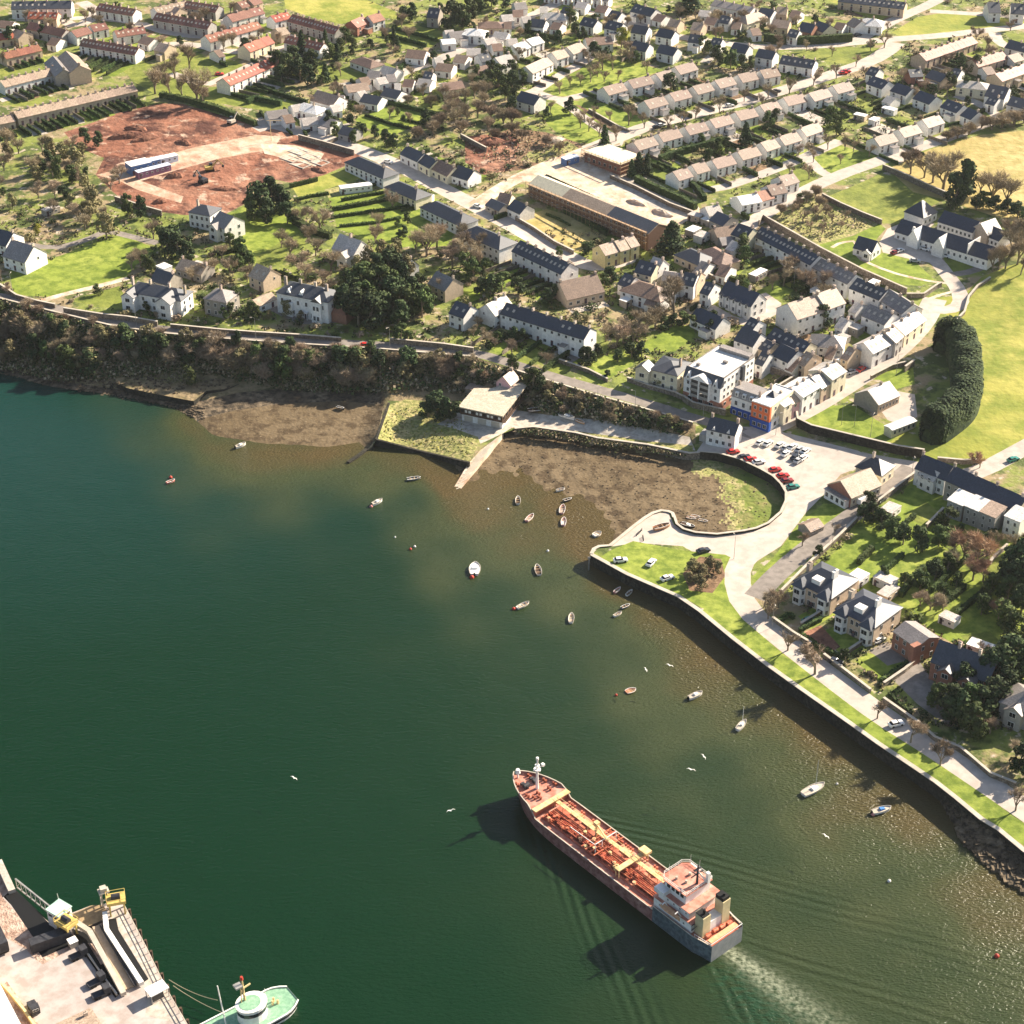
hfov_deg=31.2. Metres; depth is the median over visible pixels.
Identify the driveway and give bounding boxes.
[705,252,968,324]
[950,258,998,276]
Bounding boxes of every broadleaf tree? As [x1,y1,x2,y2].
[0,187,6,195]
[0,300,4,316]
[53,344,66,364]
[55,344,76,369]
[63,14,69,21]
[92,283,103,293]
[140,254,149,269]
[142,301,150,311]
[145,256,155,270]
[183,365,198,385]
[196,293,204,311]
[218,307,229,319]
[227,302,235,317]
[230,286,241,294]
[231,253,244,271]
[243,250,254,265]
[245,300,254,314]
[247,344,268,364]
[248,303,261,319]
[273,344,293,366]
[284,336,293,343]
[322,41,334,61]
[330,63,334,71]
[333,38,344,50]
[339,26,349,41]
[344,346,364,364]
[346,34,358,49]
[347,100,353,110]
[355,280,374,293]
[364,340,376,354]
[366,287,380,312]
[383,269,398,278]
[394,217,400,226]
[400,114,406,122]
[402,210,411,223]
[403,280,416,293]
[415,272,427,281]
[421,286,436,302]
[455,364,466,376]
[457,251,476,273]
[464,258,481,279]
[472,64,484,76]
[478,257,492,275]
[484,69,497,86]
[485,59,496,69]
[493,63,506,82]
[499,76,511,97]
[504,46,514,55]
[697,132,705,141]
[698,35,712,54]
[704,148,712,161]
[708,141,718,156]
[709,44,720,61]
[714,136,724,154]
[715,47,728,63]
[721,136,732,151]
[724,49,737,67]
[734,232,749,252]
[736,54,748,71]
[736,275,745,287]
[737,245,752,264]
[741,278,752,289]
[747,55,754,67]
[762,110,775,127]
[771,108,779,119]
[796,193,804,203]
[822,105,837,127]
[832,114,844,133]
[833,108,847,124]
[862,490,878,504]
[933,506,959,529]
[936,581,951,595]
[945,71,957,85]
[949,570,964,587]
[956,52,967,69]
[962,75,970,82]
[967,54,982,71]
[976,593,993,614]
[981,571,1001,597]
[993,597,1016,627]
[999,609,1023,638]
[1013,624,1023,646]
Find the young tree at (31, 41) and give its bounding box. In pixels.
[28,36,34,44]
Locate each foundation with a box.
[280,154,300,162]
[288,148,309,155]
[290,160,310,168]
[298,153,319,160]
[308,158,329,166]
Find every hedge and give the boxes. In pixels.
[5,93,20,102]
[18,88,34,98]
[18,125,31,135]
[21,60,29,66]
[26,123,40,134]
[28,59,36,64]
[32,85,48,95]
[33,121,47,131]
[35,56,43,62]
[39,83,53,92]
[41,118,56,130]
[46,81,60,90]
[49,117,63,127]
[52,80,68,89]
[56,114,70,125]
[64,113,78,123]
[79,110,93,120]
[85,56,100,64]
[86,107,101,118]
[88,56,108,68]
[93,58,114,71]
[94,106,108,116]
[100,59,122,72]
[106,60,128,74]
[108,101,122,111]
[115,99,131,111]
[130,96,145,106]
[144,55,154,62]
[158,91,257,126]
[216,244,249,259]
[219,60,227,66]
[230,92,250,99]
[245,85,269,93]
[245,94,282,105]
[250,58,262,62]
[252,82,275,88]
[257,83,307,102]
[260,78,284,86]
[267,75,294,83]
[272,269,299,281]
[286,128,292,135]
[287,75,301,79]
[289,176,317,187]
[291,218,332,239]
[293,191,328,201]
[331,189,426,210]
[331,204,409,218]
[339,216,400,227]
[341,190,383,201]
[364,113,411,129]
[382,33,426,46]
[388,100,440,115]
[391,25,437,41]
[400,117,444,129]
[401,202,430,211]
[420,148,429,153]
[429,153,438,157]
[487,329,511,349]
[493,211,507,219]
[504,268,527,280]
[514,339,541,362]
[515,277,544,290]
[519,57,531,63]
[524,28,561,39]
[525,282,552,294]
[529,345,555,365]
[542,350,569,371]
[543,75,558,81]
[545,212,570,225]
[546,174,598,197]
[557,66,569,73]
[562,207,608,235]
[581,238,600,247]
[583,90,596,98]
[608,102,623,111]
[617,98,634,105]
[633,95,643,101]
[633,174,697,210]
[643,158,664,171]
[644,172,664,183]
[646,57,656,64]
[657,160,678,171]
[658,147,684,161]
[661,88,672,93]
[663,148,689,164]
[674,107,692,118]
[680,81,693,87]
[681,136,722,153]
[688,78,702,84]
[689,180,706,201]
[690,302,699,311]
[697,181,715,192]
[713,268,745,282]
[720,94,737,105]
[730,143,745,149]
[741,211,749,220]
[742,166,757,176]
[749,136,762,142]
[752,255,773,266]
[760,260,780,268]
[762,126,785,135]
[763,32,852,44]
[766,157,782,167]
[777,612,795,621]
[782,274,799,282]
[784,152,802,162]
[787,112,812,124]
[791,278,806,288]
[797,282,819,293]
[798,615,822,632]
[800,632,838,656]
[814,108,833,116]
[836,100,866,113]
[843,137,865,148]
[856,544,874,564]
[870,551,904,582]
[872,97,884,104]
[873,104,881,110]
[878,153,898,164]
[879,658,908,682]
[886,117,908,127]
[887,691,912,714]
[896,512,916,532]
[897,104,911,110]
[898,564,926,597]
[903,144,924,154]
[918,315,983,444]
[923,111,939,118]
[930,547,979,592]
[941,523,965,540]
[942,62,956,67]
[944,121,959,127]
[944,582,967,606]
[954,574,997,614]
[972,528,996,547]
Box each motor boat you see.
[234,442,245,448]
[371,498,381,505]
[469,561,480,575]
[558,411,573,419]
[680,521,694,527]
[687,690,701,699]
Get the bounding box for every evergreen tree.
[2,25,11,39]
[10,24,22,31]
[26,333,43,358]
[37,24,44,37]
[37,158,47,172]
[38,340,53,359]
[40,149,54,167]
[47,313,56,321]
[50,155,61,178]
[56,320,77,343]
[57,185,68,198]
[65,164,77,183]
[78,127,91,143]
[78,347,99,375]
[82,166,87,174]
[92,130,103,146]
[110,322,135,349]
[120,192,132,214]
[134,195,146,217]
[135,333,155,361]
[136,334,157,357]
[148,332,165,349]
[151,337,161,352]
[152,331,169,354]
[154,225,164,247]
[158,226,178,257]
[164,224,180,245]
[166,233,186,260]
[172,341,190,362]
[176,35,183,45]
[181,240,195,259]
[186,342,206,361]
[193,336,209,345]
[223,232,234,246]
[230,330,241,345]
[233,236,245,254]
[239,37,248,46]
[242,180,268,209]
[244,195,257,220]
[255,196,275,223]
[258,175,288,207]
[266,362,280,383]
[267,49,285,69]
[272,184,293,212]
[273,64,287,81]
[273,352,293,381]
[277,201,296,223]
[280,52,296,78]
[286,45,302,60]
[287,339,296,345]
[290,57,306,81]
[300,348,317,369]
[301,48,318,73]
[301,63,315,85]
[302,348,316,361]
[309,352,329,373]
[316,74,324,85]
[323,110,332,120]
[330,121,339,133]
[331,345,353,367]
[332,52,339,63]
[333,283,353,308]
[335,366,351,386]
[337,267,349,290]
[340,286,368,324]
[344,275,362,289]
[345,113,353,124]
[346,260,369,279]
[349,129,356,142]
[358,123,367,133]
[359,291,386,330]
[363,263,392,291]
[367,38,374,48]
[367,252,386,278]
[370,125,378,137]
[370,349,385,369]
[372,290,396,322]
[380,128,391,146]
[380,274,404,306]
[382,246,402,270]
[388,133,397,149]
[388,299,410,325]
[391,286,418,313]
[392,322,406,340]
[394,345,417,367]
[395,229,401,238]
[395,260,410,278]
[396,5,407,20]
[401,225,407,237]
[402,276,423,304]
[402,330,412,339]
[407,2,416,19]
[407,304,414,319]
[414,288,433,317]
[418,394,432,416]
[419,108,430,124]
[429,388,442,397]
[430,50,437,57]
[430,396,445,421]
[434,396,451,418]
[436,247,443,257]
[437,2,444,16]
[439,0,460,28]
[443,54,450,63]
[445,400,460,419]
[453,350,462,362]
[455,3,471,27]
[464,0,477,18]
[473,0,483,11]
[473,76,482,82]
[473,276,486,294]
[475,368,487,381]
[477,0,488,9]
[480,273,500,294]
[486,0,498,6]
[493,270,508,292]
[494,331,501,337]
[500,0,510,8]
[505,95,516,107]
[505,326,517,339]
[506,353,518,369]
[507,59,518,74]
[507,69,519,87]
[510,84,520,97]
[510,276,526,294]
[514,328,529,341]
[519,68,527,81]
[523,20,531,32]
[523,367,542,385]
[531,375,545,393]
[540,287,552,303]
[541,106,551,118]
[543,35,549,46]
[550,283,558,298]
[553,30,562,42]
[554,401,562,410]
[555,246,562,255]
[562,96,577,113]
[565,7,577,25]
[570,22,581,34]
[577,26,588,39]
[578,346,588,359]
[582,242,594,253]
[582,346,597,365]
[588,41,601,57]
[591,13,600,20]
[594,343,602,356]
[594,398,603,408]
[599,46,611,61]
[599,273,608,285]
[603,369,610,376]
[604,265,618,281]
[612,348,622,361]
[624,341,637,358]
[627,416,634,426]
[633,50,640,62]
[636,341,650,356]
[638,413,647,424]
[644,418,650,429]
[656,314,669,329]
[656,415,665,426]
[659,419,667,430]
[663,72,679,90]
[668,313,682,325]
[673,423,681,431]
[678,310,689,323]
[690,314,696,326]
[705,319,713,329]
[736,29,742,38]
[770,1,776,9]
[811,14,818,23]
[812,545,822,554]
[818,304,832,327]
[840,647,851,663]
[856,503,870,522]
[864,501,882,522]
[874,508,890,530]
[880,564,889,574]
[884,515,901,539]
[894,523,911,544]
[898,572,912,584]
[911,524,928,552]
[913,569,930,589]
[925,557,944,580]
[926,682,948,708]
[930,83,937,95]
[931,524,949,547]
[934,682,960,720]
[939,688,970,720]
[942,552,957,571]
[943,158,977,204]
[946,174,968,209]
[952,661,976,687]
[957,700,991,739]
[964,95,971,105]
[964,681,983,703]
[970,195,982,209]
[971,685,1000,720]
[977,190,991,208]
[978,646,1001,676]
[979,675,1012,700]
[988,195,1002,211]
[989,643,1017,676]
[995,573,1020,598]
[995,632,1023,676]
[997,537,1023,569]
[997,555,1018,590]
[998,664,1020,700]
[1000,198,1013,215]
[1007,741,1023,770]
[1008,556,1023,587]
[1008,583,1023,612]
[1008,759,1019,773]
[1009,647,1023,683]
[1010,88,1015,96]
[1010,200,1023,216]
[1019,206,1023,218]
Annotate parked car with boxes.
[383,159,393,163]
[472,203,482,208]
[613,556,627,563]
[645,558,656,566]
[652,124,661,128]
[660,574,674,581]
[696,547,710,554]
[725,103,734,106]
[726,448,739,454]
[737,453,750,459]
[744,456,757,461]
[752,458,765,464]
[755,438,765,445]
[762,439,773,446]
[768,466,781,472]
[774,441,785,448]
[775,472,789,478]
[780,444,789,450]
[780,450,791,456]
[780,477,793,483]
[786,483,799,489]
[788,443,798,450]
[790,453,800,459]
[793,457,800,463]
[794,445,805,452]
[799,454,808,461]
[800,447,810,453]
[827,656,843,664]
[847,368,857,372]
[856,366,865,371]
[874,636,886,644]
[887,719,904,727]
[890,249,897,254]
[909,258,920,262]
[919,246,929,250]
[1006,456,1019,462]
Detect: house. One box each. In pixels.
[0,30,7,47]
[0,48,13,66]
[0,76,12,95]
[0,113,8,129]
[0,229,24,255]
[2,236,47,274]
[5,112,16,129]
[6,32,13,46]
[8,75,18,92]
[10,47,20,63]
[11,0,23,18]
[12,107,26,127]
[13,29,33,46]
[14,73,25,89]
[17,45,28,61]
[20,71,32,89]
[22,106,33,124]
[23,0,35,18]
[23,43,35,59]
[25,21,39,38]
[27,9,38,23]
[27,70,38,86]
[30,103,41,122]
[31,41,42,57]
[34,68,45,84]
[35,0,47,11]
[35,23,48,40]
[37,10,47,24]
[37,102,48,120]
[41,66,52,82]
[44,25,57,40]
[44,100,56,118]
[47,0,59,12]
[47,10,61,26]
[52,27,69,42]
[52,98,64,116]
[57,51,91,85]
[59,0,74,17]
[60,97,71,114]
[67,24,92,45]
[68,95,79,113]
[74,94,86,110]
[79,36,90,53]
[82,92,93,108]
[86,38,97,55]
[88,20,109,39]
[89,90,101,106]
[93,39,103,56]
[95,2,106,18]
[97,88,108,105]
[100,40,110,57]
[103,3,114,19]
[104,86,115,102]
[106,41,117,58]
[110,4,121,21]
[112,26,127,44]
[112,85,123,100]
[114,42,124,60]
[117,5,128,22]
[119,84,130,99]
[120,43,131,61]
[124,25,136,43]
[125,6,141,22]
[126,82,137,97]
[127,45,144,63]
[134,24,146,41]
[150,3,165,18]
[151,268,182,287]
[152,11,164,28]
[153,42,176,61]
[160,12,172,30]
[162,1,172,13]
[168,14,179,31]
[169,5,187,15]
[170,0,178,7]
[176,15,187,33]
[177,0,185,9]
[184,0,192,15]
[184,16,195,34]
[187,199,221,230]
[189,0,199,15]
[192,18,203,35]
[195,1,206,17]
[200,19,216,36]
[200,31,219,51]
[203,2,212,19]
[203,284,239,318]
[208,211,244,242]
[209,3,224,20]
[214,28,227,48]
[216,72,237,95]
[220,10,243,28]
[223,26,236,45]
[231,69,245,91]
[232,23,244,42]
[233,0,250,12]
[237,39,258,60]
[238,66,252,85]
[239,7,254,23]
[240,21,253,38]
[246,0,262,9]
[246,63,259,82]
[249,4,267,23]
[249,19,262,37]
[252,36,266,55]
[253,60,266,77]
[260,33,274,53]
[260,57,273,74]
[266,11,283,28]
[270,24,289,43]
[279,9,290,27]
[283,34,295,50]
[287,13,298,29]
[291,37,298,45]
[293,15,304,32]
[298,37,309,52]
[299,16,309,33]
[299,102,328,117]
[305,18,315,35]
[305,39,316,52]
[310,90,347,109]
[311,19,321,37]
[312,40,327,58]
[316,21,327,39]
[322,22,333,41]
[328,24,343,43]
[332,233,368,266]
[344,14,372,36]
[344,157,399,188]
[365,10,385,31]
[380,65,403,82]
[383,181,432,209]
[400,143,424,169]
[418,154,437,176]
[419,201,478,234]
[426,5,442,27]
[431,159,456,183]
[451,165,481,188]
[459,226,517,263]
[485,198,508,214]
[489,51,516,73]
[500,302,520,329]
[506,38,530,59]
[511,240,528,266]
[513,306,534,333]
[515,91,546,113]
[518,54,553,82]
[520,244,536,268]
[521,33,544,53]
[527,311,548,340]
[528,248,545,273]
[531,17,548,32]
[536,252,553,277]
[540,10,568,27]
[541,315,562,345]
[542,46,569,68]
[544,255,562,281]
[550,270,604,307]
[552,260,578,282]
[553,0,562,3]
[555,319,576,354]
[560,6,578,22]
[563,0,572,4]
[564,39,586,62]
[569,324,596,357]
[573,0,582,5]
[579,17,602,34]
[583,34,613,53]
[592,0,601,7]
[592,238,619,268]
[596,79,628,103]
[602,0,611,6]
[604,20,627,40]
[608,10,626,23]
[614,236,630,264]
[623,73,654,97]
[624,232,639,260]
[626,133,659,157]
[630,4,645,22]
[630,24,651,42]
[630,41,653,59]
[634,260,659,283]
[637,93,669,117]
[640,6,661,24]
[650,67,675,89]
[650,256,669,282]
[653,125,682,150]
[655,28,679,45]
[656,44,682,64]
[664,86,692,109]
[665,164,693,189]
[666,17,684,32]
[670,59,698,82]
[678,119,710,143]
[680,271,699,299]
[687,33,704,53]
[687,79,714,103]
[687,158,710,181]
[690,21,706,34]
[692,269,704,296]
[699,202,722,218]
[699,280,720,307]
[699,412,742,448]
[705,112,735,136]
[705,152,736,177]
[709,36,725,53]
[709,211,739,228]
[710,73,738,97]
[717,236,734,249]
[718,14,732,31]
[728,143,761,168]
[729,105,758,129]
[730,190,761,213]
[730,223,757,249]
[730,380,767,420]
[731,42,752,60]
[732,68,759,90]
[733,326,766,356]
[738,9,766,31]
[743,316,765,335]
[754,98,783,121]
[754,227,769,247]
[754,350,773,378]
[755,48,778,67]
[756,65,780,87]
[756,135,780,159]
[758,7,776,24]
[758,339,778,355]
[760,180,787,203]
[760,230,776,252]
[767,234,783,255]
[767,327,787,343]
[770,170,799,194]
[772,343,803,370]
[773,237,790,260]
[775,129,803,153]
[775,292,824,335]
[776,5,788,19]
[777,91,807,113]
[778,54,793,72]
[778,332,799,346]
[779,390,792,425]
[780,241,797,265]
[784,381,808,414]
[786,27,801,45]
[787,377,815,410]
[788,244,805,268]
[788,386,800,418]
[789,56,804,74]
[791,338,816,354]
[792,120,824,145]
[792,374,821,405]
[795,248,812,272]
[798,351,821,376]
[799,22,817,35]
[801,57,818,77]
[802,252,826,275]
[804,85,834,109]
[806,370,830,403]
[808,363,839,397]
[810,331,846,356]
[812,258,830,282]
[816,21,835,34]
[816,284,845,327]
[817,359,847,392]
[820,262,838,285]
[823,468,881,508]
[827,78,856,101]
[829,266,847,289]
[837,0,847,9]
[838,270,863,298]
[840,345,860,369]
[846,17,865,33]
[847,0,857,11]
[848,277,867,304]
[852,334,883,367]
[856,0,866,12]
[858,281,877,305]
[859,16,884,34]
[861,304,882,333]
[864,330,893,362]
[865,0,877,13]
[865,66,883,82]
[865,130,899,154]
[866,76,894,97]
[868,285,888,306]
[871,309,899,334]
[875,0,886,15]
[878,327,899,356]
[879,323,903,352]
[880,289,906,310]
[884,0,896,16]
[889,296,921,317]
[890,83,915,104]
[891,621,939,665]
[893,0,907,17]
[893,121,923,146]
[904,66,923,86]
[910,49,931,70]
[912,90,942,112]
[913,450,952,495]
[917,112,944,136]
[917,470,939,493]
[925,70,950,89]
[926,47,937,66]
[928,639,999,695]
[932,45,942,64]
[937,43,948,62]
[940,99,967,122]
[943,41,954,58]
[949,39,960,56]
[951,67,964,85]
[955,37,966,54]
[955,79,988,98]
[959,107,984,125]
[960,35,972,53]
[963,58,985,75]
[966,33,977,51]
[981,53,993,67]
[983,0,1000,22]
[983,84,1011,109]
[985,94,1001,113]
[986,69,1009,86]
[988,50,1000,69]
[995,48,1007,66]
[998,683,1023,731]
[1004,40,1022,55]
[1004,65,1021,87]
[1006,96,1023,111]
[1009,2,1023,24]
[1009,63,1023,82]
[1016,43,1023,57]
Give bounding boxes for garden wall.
[13,91,27,100]
[26,87,38,95]
[72,112,84,121]
[82,55,93,61]
[102,104,113,113]
[124,98,136,108]
[239,89,259,95]
[470,325,499,346]
[485,260,510,271]
[494,264,518,273]
[502,336,526,354]
[506,273,535,286]
[533,81,545,86]
[574,61,585,66]
[649,154,671,165]
[650,116,665,123]
[679,188,696,198]
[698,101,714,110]
[717,176,731,185]
[741,128,765,140]
[747,253,764,260]
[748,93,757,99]
[765,121,787,132]
[767,266,783,274]
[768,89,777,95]
[774,375,783,383]
[806,144,823,152]
[864,127,883,135]
[928,135,947,144]
[937,64,952,70]
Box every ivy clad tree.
[1,141,13,161]
[2,338,20,360]
[5,309,30,333]
[7,192,17,208]
[13,315,33,341]
[28,165,43,181]
[41,136,54,155]
[48,318,68,340]
[55,141,69,159]
[64,193,78,213]
[67,147,84,169]
[72,353,85,370]
[75,142,86,159]
[77,200,97,221]
[79,173,89,187]
[82,184,102,209]
[82,347,103,370]
[92,324,109,346]
[95,211,119,238]
[139,323,155,346]
[178,326,194,348]
[229,347,249,371]
[264,309,272,319]
[266,341,282,359]
[280,300,293,316]
[292,350,314,378]
[296,310,303,320]
[333,362,345,379]
[349,345,368,366]
[350,254,360,270]
[352,354,370,380]
[360,244,373,266]
[368,239,386,261]
[381,242,401,262]
[391,238,406,254]
[396,360,412,378]
[402,254,415,272]
[413,355,423,373]
[425,351,435,367]
[435,348,445,358]
[543,389,551,400]
[550,397,558,405]
[564,393,572,404]
[575,402,583,411]
[665,414,673,425]
[683,557,699,573]
[684,572,692,583]
[693,573,708,591]
[697,563,710,577]
[704,555,715,569]
[712,560,722,573]
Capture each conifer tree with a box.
[296,30,305,55]
[321,62,332,82]
[322,29,328,43]
[331,43,343,59]
[390,26,395,44]
[394,35,400,51]
[597,124,611,145]
[624,159,636,178]
[634,152,646,176]
[642,153,653,175]
[653,220,686,257]
[675,0,703,13]
[738,122,752,147]
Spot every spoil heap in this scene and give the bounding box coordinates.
[107,131,144,139]
[124,125,146,131]
[130,134,158,142]
[152,198,167,203]
[165,172,184,178]
[175,139,191,145]
[210,186,239,191]
[311,167,328,173]
[479,137,504,146]
[547,136,564,142]
[626,199,645,206]
[652,209,672,217]
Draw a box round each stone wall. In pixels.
[0,283,55,307]
[0,297,477,359]
[63,307,157,325]
[114,196,161,215]
[170,323,340,341]
[298,134,353,154]
[390,338,473,352]
[460,133,486,151]
[513,368,692,424]
[515,216,573,253]
[559,358,607,381]
[588,108,629,131]
[610,174,692,212]
[627,377,682,399]
[682,395,725,415]
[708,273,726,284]
[758,214,906,293]
[770,366,794,385]
[772,616,811,645]
[781,516,858,593]
[796,411,924,457]
[800,610,820,625]
[822,193,881,223]
[823,653,871,692]
[841,640,861,658]
[868,471,914,509]
[870,361,906,379]
[882,164,949,196]
[883,661,914,685]
[883,697,1016,786]
[904,359,915,371]
[906,282,942,297]
[926,507,944,527]
[937,456,978,464]
[959,276,990,317]
[989,543,1008,563]
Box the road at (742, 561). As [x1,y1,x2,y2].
[0,1,1023,821]
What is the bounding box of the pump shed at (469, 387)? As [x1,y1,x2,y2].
[464,383,484,394]
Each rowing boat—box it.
[407,476,420,480]
[515,495,520,504]
[516,601,528,609]
[525,513,533,521]
[528,407,544,411]
[534,563,541,575]
[556,487,564,491]
[559,504,564,513]
[561,517,565,525]
[563,497,571,501]
[568,612,573,623]
[575,419,584,423]
[592,531,601,536]
[613,587,620,593]
[613,611,621,616]
[621,603,629,609]
[625,589,632,596]
[625,687,635,693]
[653,522,669,530]
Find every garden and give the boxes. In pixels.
[0,5,1023,680]
[1,7,972,383]
[3,15,1021,351]
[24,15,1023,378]
[26,3,890,340]
[293,170,359,196]
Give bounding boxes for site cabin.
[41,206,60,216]
[125,157,151,175]
[134,162,171,179]
[147,155,166,165]
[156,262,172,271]
[160,152,178,163]
[339,182,371,194]
[561,154,579,165]
[619,296,632,308]
[685,225,701,237]
[687,211,703,222]
[693,230,709,243]
[701,217,708,226]
[749,267,767,282]
[755,243,762,252]
[764,248,771,255]
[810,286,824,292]
[832,331,850,344]
[848,322,864,337]
[850,568,869,588]
[853,112,867,121]
[868,116,880,126]
[868,278,880,285]
[872,570,898,588]
[877,584,899,600]
[881,105,897,115]
[881,501,901,515]
[938,609,961,628]
[966,637,994,652]
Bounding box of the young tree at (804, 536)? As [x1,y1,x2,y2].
[798,530,810,545]
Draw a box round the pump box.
[66,935,78,949]
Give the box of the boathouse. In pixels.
[459,382,526,428]
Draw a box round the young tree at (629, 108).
[622,103,639,125]
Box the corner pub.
[749,383,793,432]
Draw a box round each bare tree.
[0,126,13,141]
[0,151,11,170]
[1,281,10,294]
[9,133,26,153]
[18,297,33,305]
[21,10,29,21]
[23,155,40,166]
[27,179,42,197]
[27,320,43,337]
[35,134,48,150]
[42,198,59,210]
[43,17,54,25]
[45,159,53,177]
[46,179,60,197]
[47,337,61,357]
[59,325,79,348]
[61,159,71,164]
[63,134,78,147]
[66,202,86,219]
[74,345,91,354]
[75,170,84,180]
[77,212,92,230]
[79,9,88,21]
[82,327,98,344]
[86,6,95,19]
[86,314,98,326]
[91,14,104,22]
[98,205,108,223]
[99,173,118,189]
[108,164,127,183]
[113,350,125,361]
[124,20,134,28]
[124,252,137,271]
[129,347,138,363]
[130,247,148,264]
[142,68,165,93]
[144,220,160,238]
[150,62,167,83]
[152,327,166,333]
[158,36,165,42]
[159,71,170,91]
[162,52,180,78]
[174,75,183,94]
[177,67,214,98]
[178,40,195,67]
[183,342,204,364]
[186,266,198,281]
[189,10,204,18]
[194,86,209,100]
[196,259,211,269]
[196,328,208,338]
[197,7,209,19]
[198,344,214,365]
[204,330,227,353]
[204,340,234,367]
[208,256,219,266]
[212,243,228,258]
[217,33,227,50]
[219,24,226,29]
[220,257,239,272]
[221,344,243,355]
[227,1,234,13]
[227,31,236,45]
[237,264,252,281]
[240,338,246,346]
[241,341,252,351]
[242,350,251,365]
[245,349,261,374]
[249,35,256,40]
[257,27,264,37]
[260,336,276,346]
[271,226,289,247]
[274,31,281,44]
[279,236,298,253]
[283,249,310,271]
[287,345,309,360]
[290,206,308,219]
[293,366,311,381]
[295,261,313,279]
[301,224,317,242]
[304,237,326,255]
[306,206,334,228]
[308,347,328,372]
[314,268,332,285]
[317,248,342,271]
[327,276,340,287]
[328,83,344,93]
[331,367,353,379]
[331,368,352,390]
[334,61,342,75]
[337,264,350,272]
[354,104,364,114]
[361,374,377,386]
[362,365,376,388]
[368,222,384,243]
[370,212,385,224]
[379,27,387,35]
[381,350,390,366]
[383,188,401,206]
[386,43,399,52]
[386,106,394,119]
[391,19,402,26]
[395,12,408,26]
[400,25,414,36]
[405,66,415,78]
[405,112,412,123]
[406,223,443,256]
[406,233,420,252]
[416,82,427,96]
[418,348,440,368]
[422,221,448,247]
[436,83,450,99]
[438,238,458,264]
[442,89,459,98]
[442,98,459,108]
[442,104,451,117]
[447,106,465,125]
[448,97,461,102]
[452,230,470,249]
[453,376,464,386]
[454,118,468,133]
[454,237,487,257]
[456,222,468,232]
[457,87,471,103]
[459,101,470,120]
[460,358,471,365]
[463,352,477,362]
[467,72,477,82]
[467,232,486,246]
[468,324,477,336]
[469,82,479,97]
[470,98,485,117]
[471,276,484,286]
[473,250,484,261]
[473,316,483,328]
[474,78,493,93]
[475,91,489,102]
[479,326,492,341]
[481,16,488,21]
[482,115,495,131]
[490,336,498,347]
[505,338,517,352]
[514,45,526,54]
[516,27,523,38]
[538,351,553,363]
[597,322,615,341]
[603,13,616,21]
[613,323,632,343]
[614,329,627,347]
[616,316,655,341]
[621,40,633,51]
[622,46,636,61]
[624,16,631,23]
[630,309,645,324]
[636,13,644,23]
[636,308,658,334]
[646,301,671,328]
[656,272,687,313]
[675,2,684,12]
[696,16,702,22]
[708,12,718,17]
[711,26,718,37]
[713,8,722,17]
[717,26,723,37]
[718,10,733,17]
[732,15,740,21]
[737,9,748,16]
[749,0,762,7]
[758,16,768,25]
[761,588,784,607]
[763,44,777,50]
[765,23,776,32]
[767,272,779,289]
[769,587,790,607]
[774,34,783,43]
[776,41,782,51]
[779,256,797,269]
[780,266,793,285]
[784,253,799,262]
[790,14,801,26]
[794,265,816,284]
[804,270,818,288]
[816,280,832,291]
[818,269,834,283]
[825,18,834,23]
[897,66,907,82]
[902,147,920,173]
[906,716,929,742]
[912,87,919,95]
[912,150,937,177]
[912,590,931,605]
[919,590,949,610]
[920,80,930,90]
[922,147,965,189]
[922,151,949,182]
[930,736,954,765]
[934,592,949,610]
[939,68,950,73]
[943,51,955,62]
[944,545,963,562]
[945,83,952,95]
[946,532,966,548]
[950,527,986,556]
[963,530,1002,560]
[963,553,983,580]
[968,451,981,464]
[969,26,984,39]
[974,640,991,653]
[975,175,989,192]
[975,453,987,467]
[975,557,992,581]
[978,169,1011,196]
[982,44,996,53]
[983,37,994,47]
[986,247,1002,271]
[986,716,998,733]
[988,529,1005,542]
[988,597,1011,618]
[994,243,1009,269]
[996,177,1023,198]
[998,224,1023,256]
[998,242,1020,268]
[1000,217,1018,231]
[1004,532,1020,543]
[1005,19,1015,30]
[1009,738,1021,756]
[1010,235,1023,264]
[1014,217,1023,232]
[1020,256,1023,274]
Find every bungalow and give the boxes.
[0,20,19,32]
[46,37,66,51]
[137,36,161,51]
[209,49,225,62]
[264,109,288,125]
[280,114,294,128]
[288,104,300,118]
[299,116,317,131]
[317,116,342,135]
[327,104,342,117]
[337,126,363,142]
[343,82,369,98]
[349,57,384,73]
[353,90,366,103]
[355,76,371,90]
[359,93,387,111]
[367,70,380,80]
[373,76,388,90]
[380,87,406,102]
[385,74,396,88]
[394,83,400,89]
[402,79,416,93]
[405,49,429,65]
[415,78,435,92]
[422,69,436,81]
[432,57,443,67]
[434,63,456,78]
[438,81,464,95]
[440,39,456,51]
[443,29,453,38]
[448,30,468,46]
[452,54,472,69]
[462,26,488,44]
[466,48,480,59]
[468,65,488,80]
[474,50,491,65]
[478,21,503,34]
[480,37,496,51]
[489,43,503,56]
[492,31,510,46]
[499,14,513,26]
[504,22,511,33]
[505,38,517,47]
[511,2,527,14]
[513,10,522,22]
[519,16,530,28]
[540,6,547,17]
[549,22,566,34]
[575,1,590,14]
[594,5,611,18]
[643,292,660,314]
[652,13,670,27]
[673,248,711,270]
[694,260,716,279]
[698,10,711,22]
[700,246,740,269]
[704,17,718,30]
[708,222,735,245]
[715,263,737,284]
[725,239,740,257]
[731,22,741,35]
[746,28,761,41]
[750,189,774,208]
[771,19,791,34]
[785,357,800,377]
[788,10,804,23]
[824,344,837,361]
[834,22,846,33]
[834,316,854,333]
[848,300,867,321]
[881,95,900,107]
[978,66,995,80]
[1006,53,1023,66]
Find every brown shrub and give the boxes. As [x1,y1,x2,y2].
[171,313,182,321]
[309,321,321,328]
[355,330,364,337]
[458,148,465,155]
[598,311,605,317]
[607,341,615,347]
[682,354,691,360]
[726,316,738,324]
[801,640,810,647]
[819,82,828,88]
[842,532,853,539]

